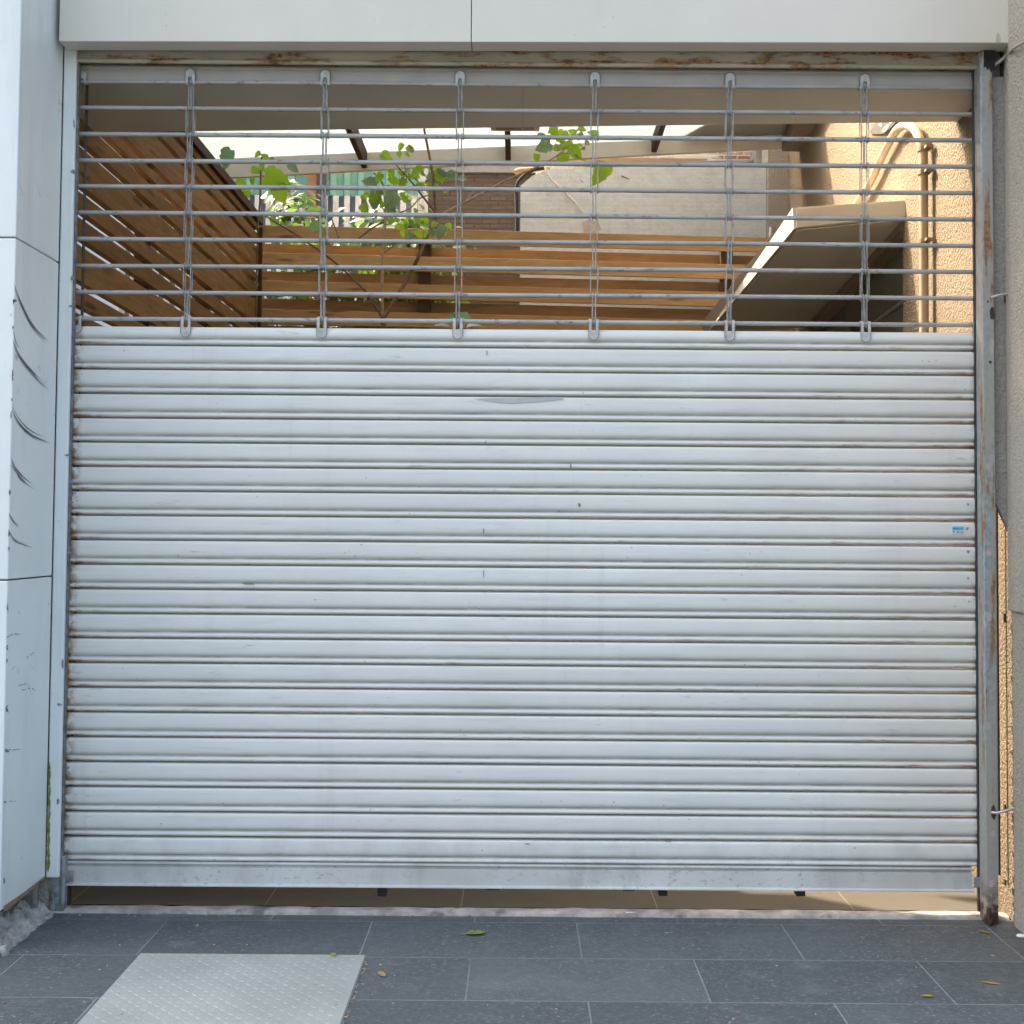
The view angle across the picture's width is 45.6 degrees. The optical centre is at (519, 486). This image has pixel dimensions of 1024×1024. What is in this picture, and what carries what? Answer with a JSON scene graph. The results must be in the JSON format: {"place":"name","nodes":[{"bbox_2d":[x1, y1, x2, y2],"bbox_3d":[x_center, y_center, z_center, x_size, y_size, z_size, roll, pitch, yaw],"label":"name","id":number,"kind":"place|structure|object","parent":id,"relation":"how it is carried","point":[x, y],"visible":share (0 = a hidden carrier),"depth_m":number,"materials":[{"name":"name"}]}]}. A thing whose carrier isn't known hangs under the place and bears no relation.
{"place":"outdoors","nodes":[
{"label":"outdoors","id":0,"kind":"place"},
{"bbox_2d":[69,136,119,612],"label":"neighbour house","id":1,"kind":"structure","parent":0,"point":[78,311],"depth_m":13.25,"materials":[{"name":"brown wood"}]},
{"bbox_2d":[118,164,417,662],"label":"green sheeted building","id":2,"kind":"structure","parent":0,"point":[351,200],"depth_m":10.01,"materials":[{"name":"blue metal"}]},
{"bbox_2d":[255,688,514,714],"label":"yard ground","id":3,"kind":"structure","parent":0,"point":[394,713],"depth_m":7.73,"materials":[{"name":"grey"}]},
{"bbox_2d":[153,177,333,326],"bbox_3d":[-1.695,-0.323,7.579,1.175,3.495,1.039,0,-2,0],"label":"hedge shrub","id":4,"kind":"object","parent":3,"relation":"on","point":[304,201],"visible":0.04,"depth_m":7.62,"materials":[{"name":"green plant"}]},
{"bbox_2d":[293,190,424,328],"bbox_3d":[-1.036,-0.205,7.588,0.955,3.269,0.931,0,-2,0],"label":"hedge shrub","id":5,"kind":"object","parent":3,"relation":"on","point":[368,223],"visible":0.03,"depth_m":7.40,"materials":[{"name":"green plant"}]},
{"bbox_2d":[370,191,475,328],"bbox_3d":[-0.644,-0.190,7.520,0.762,3.237,0.865,0,-2,0],"label":"hedge shrub","id":6,"kind":"object","parent":3,"relation":"on","point":[415,220],"visible":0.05,"depth_m":7.36,"materials":[{"name":"green plant"}]},
{"bbox_2d":[520,167,765,715],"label":"painted brick wall","id":7,"kind":"structure","parent":3,"relation":"on","point":[655,203],"depth_m":7.53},
{"bbox_2d":[514,166,544,230],"bbox_3d":[0.061,-1.732,7.540,0.195,0.494,0.031,0,-2,13],"label":"black pipe","id":8,"kind":"object","parent":7,"relation":"attached to","point":[521,178],"visible":0.75,"depth_m":7.55,"materials":[{"name":"plastic"}]},
{"bbox_2d":[514,166,549,174],"bbox_3d":[0.078,-1.980,7.641,0.224,0.055,0.043,0,-2,0],"label":"clay pipe","id":9,"kind":"object","parent":7,"relation":"on","point":[519,170],"visible":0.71,"depth_m":7.63,"materials":[{"name":"beige ceramic"}]},
{"bbox_2d":[545,166,583,212],"bbox_3d":[0.274,-1.829,7.498,0.248,0.290,0.020,1,-2,-7],"label":"white cable","id":10,"kind":"object","parent":7,"relation":"attached to","point":[566,193],"visible":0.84,"depth_m":7.49,"materials":[{"name":"white plastic"}]},
{"bbox_2d":[536,150,753,173],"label":"brick house","id":11,"kind":"structure","parent":3,"relation":"on","point":[738,157],"depth_m":7.89,"materials":[{"name":"beige brick"}]},
{"bbox_2d":[754,149,803,618],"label":"return wall","id":12,"kind":"structure","parent":3,"relation":"on","point":[776,179],"depth_m":7.49,"materials":[{"name":"brown paint"}]},
{"bbox_2d":[418,165,535,689],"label":"brown brick building","id":13,"kind":"structure","parent":0,"point":[489,176],"depth_m":8.39,"materials":[{"name":"brown brick"}]},
{"bbox_2d":[0,913,1023,1023],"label":"pavement","id":14,"kind":"structure","parent":0,"point":[515,969],"depth_m":3.23,"materials":[{"name":"grey tile"}]},
{"bbox_2d":[0,899,53,956],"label":"rubble footing","id":15,"kind":"object","parent":14,"relation":"on","point":[21,920],"visible":0.81,"depth_m":3.45,"materials":[{"name":"concrete"}]},
{"bbox_2d":[22,884,38,907],"bbox_3d":[-1.444,1.203,3.597,0.034,0.136,0.049,0,-2,0],"label":"steel stub","id":16,"kind":"object","parent":14,"relation":"on","point":[31,898],"visible":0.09,"depth_m":3.58,"materials":[{"name":"grey metal"}]},
{"bbox_2d":[0,0,62,911],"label":"clad pillar","id":17,"kind":"structure","parent":14,"relation":"on","point":[31,62],"depth_m":3.46,"materials":[{"name":"white paint"}]},
{"bbox_2d":[77,953,365,1023],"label":"tread plate","id":18,"kind":"object","parent":14,"relation":"on","point":[158,988],"visible":1,"depth_m":3.02,"materials":[{"name":"silver metal"}]},
{"bbox_2d":[456,930,484,934],"bbox_3d":[-0.139,1.271,3.468,0.086,0.006,0.036,0,-2,0],"label":"fallen leaf","id":19,"kind":"object","parent":14,"relation":"on","point":[474,932],"visible":1,"depth_m":3.47,"materials":[{"name":"green plant"}]},
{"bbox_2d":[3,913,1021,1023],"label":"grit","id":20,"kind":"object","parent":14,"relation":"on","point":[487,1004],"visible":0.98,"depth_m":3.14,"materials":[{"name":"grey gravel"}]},
{"bbox_2d":[788,0,1023,933],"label":"stucco wall","id":21,"kind":"structure","parent":14,"relation":"on","point":[1008,158],"depth_m":3.70,"materials":[{"name":"beige paint"}]},
{"bbox_2d":[195,123,815,178],"bbox_3d":[-0.124,-1.982,5.775,3.622,0.333,2.730,0,-2,0],"label":"plastic canopy","id":22,"kind":"object","parent":21,"relation":"attached to","point":[374,148],"visible":0.35,"depth_m":7.05,"materials":[{"name":"grey paint"}]},
{"bbox_2d":[491,127,539,130],"bbox_3d":[-0.025,-1.952,6.391,0.261,0.114,0.240,0,-2,0],"label":"flat light fitting","id":23,"kind":"object","parent":22,"relation":"hanging from","point":[516,129],"visible":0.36,"depth_m":6.46,"materials":[{"name":"grey paint"}]},
{"bbox_2d":[59,0,1007,51],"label":"header fascia","id":24,"kind":"structure","parent":21,"relation":"attached to","point":[653,25],"depth_m":3.64,"materials":[{"name":"paint"}]},
{"bbox_2d":[700,200,904,330],"bbox_3d":[1.347,-0.989,5.833,0.658,0.196,2.118,0,-2,0],"label":"door hood","id":25,"kind":"object","parent":21,"relation":"attached to","point":[788,310],"depth_m":5.46,"materials":[{"name":"beige paint"}]},
{"bbox_2d":[803,222,902,791],"bbox_3d":[1.596,0.186,5.840,0.090,2.385,2.143,0,-2,3],"label":"panel","id":26,"kind":"object","parent":21,"relation":"attached to","point":[877,310],"visible":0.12,"depth_m":5.50,"materials":[{"name":"grey glass"}]},
{"bbox_2d":[869,122,896,133],"bbox_3d":[1.518,-1.505,5.057,0.008,0.120,0.557,0,-2,3],"label":"torn bracket","id":27,"kind":"object","parent":21,"relation":"attached to","point":[880,128],"visible":0.63,"depth_m":5.11,"materials":[{"name":"white metal"}]},
{"bbox_2d":[853,122,933,816],"bbox_3d":[1.484,-0.033,4.955,0.048,2.754,1.190,0,-2,2],"label":"pipe","id":28,"kind":"object","parent":21,"relation":"attached to","point":[923,148],"depth_m":4.43,"materials":[{"name":"beige paint"}]},
{"bbox_2d":[991,292,1007,297],"bbox_3d":[1.445,-0.572,3.647,0.064,0.017,0.018,0,-2,13],"label":"tie pin","id":29,"kind":"object","parent":21,"relation":"attached to","point":[998,295],"visible":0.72,"depth_m":3.64,"materials":[{"name":"metal"}]},
{"bbox_2d":[991,807,1013,813],"bbox_3d":[1.428,0.957,3.593,0.073,0.023,0.021,0,-2,0],"label":"tie pin","id":30,"kind":"object","parent":21,"relation":"attached to","point":[1002,811],"visible":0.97,"depth_m":3.58,"materials":[{"name":"metal"}]},
{"bbox_2d":[995,40,1023,65],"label":"cable","id":31,"kind":"object","parent":21,"relation":"attached to","point":[1009,52],"visible":0.94,"depth_m":3.60,"materials":[{"name":"grey plastic"}]},
{"bbox_2d":[971,50,997,925],"bbox_3d":[1.404,-0.022,3.665,0.052,2.633,0.096,0,-2,0],"label":"guide post","id":32,"kind":"object","parent":14,"relation":"on","point":[984,513],"visible":1,"depth_m":3.66,"materials":[{"name":"grey metal"}]},
{"bbox_2d":[67,762,1000,910],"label":"courtyard floor","id":33,"kind":"structure","parent":0,"point":[522,898],"depth_m":3.81,"materials":[{"name":"beige tile"}]},
{"bbox_2d":[65,119,262,810],"bbox_3d":[-1.554,-0.141,5.369,0.120,2.956,3.260,0,-2,0],"label":"timber fence","id":34,"kind":"object","parent":33,"relation":"on","point":[112,252],"visible":0.16,"depth_m":5.12,"materials":[{"name":"brown wood"}]},
{"bbox_2d":[219,146,324,712],"bbox_3d":[-1.404,-0.259,6.753,0.613,3.300,0.136,0,-2,7],"label":"leafy shoot","id":35,"kind":"object","parent":33,"relation":"on","point":[273,175],"visible":0.67,"depth_m":6.80,"materials":[{"name":"green plant"}]},
{"bbox_2d":[258,126,612,713],"bbox_3d":[-0.461,-0.322,6.473,1.893,3.420,0.197,0,-2,0],"label":"sapling","id":36,"kind":"object","parent":33,"relation":"on","point":[392,199],"visible":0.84,"depth_m":6.50,"materials":[{"name":"green plant"}]},
{"bbox_2d":[434,312,482,689],"bbox_3d":[-0.224,0.344,4.255,0.180,1.922,0.086,0,-2,0],"label":"plant","id":37,"kind":"object","parent":33,"relation":"on","point":[464,315],"visible":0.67,"depth_m":4.28,"materials":[{"name":"plant"}]},
{"bbox_2d":[39,46,999,909],"bbox_3d":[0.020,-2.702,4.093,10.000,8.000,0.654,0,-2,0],"label":"door frame","id":38,"kind":"structure","parent":33,"relation":"on","point":[497,98],"depth_m":4.02,"materials":[{"name":"beige paint"}]},
{"bbox_2d":[64,65,979,896],"bbox_3d":[0.019,-0.023,3.726,2.804,2.533,0.065,0,-2,0],"label":"roller shutter","id":39,"kind":"object","parent":38,"relation":"attached to","point":[416,479],"visible":1,"depth_m":3.70,"materials":[{"name":"paint"}]},
{"bbox_2d":[77,50,978,70],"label":"lintel beam","id":40,"kind":"structure","parent":38,"relation":"attached to","point":[909,61],"depth_m":3.73,"materials":[{"name":"grey metal"}]},
{"bbox_2d":[251,225,795,712],"bbox_3d":[0.034,-0.042,7.000,3.093,2.905,0.126,0,-2,0],"label":"timber fence","id":41,"kind":"object","parent":33,"relation":"on","point":[423,281],"visible":0.06,"depth_m":7.02,"materials":[{"name":"brown wood"}]},
{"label":"threshold gap","id":42,"kind":"structure","parent":0,"visible":0},
{"bbox_2d":[52,904,1009,919],"bbox_3d":[-0.005,1.289,3.665,2.930,0.032,0.078,0,-2,0],"label":"threshold strip","id":43,"kind":"object","parent":42,"relation":"on","point":[559,912],"visible":0.94,"depth_m":3.64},
{"bbox_2d":[46,47,88,910],"bbox_3d":[-1.371,-0.042,3.706,0.060,2.634,0.077,0,-2,0],"label":"white guide post","id":44,"kind":"object","parent":43,"relation":"on","point":[57,864],"visible":0.98,"depth_m":3.67,"materials":[{"name":"paint"}]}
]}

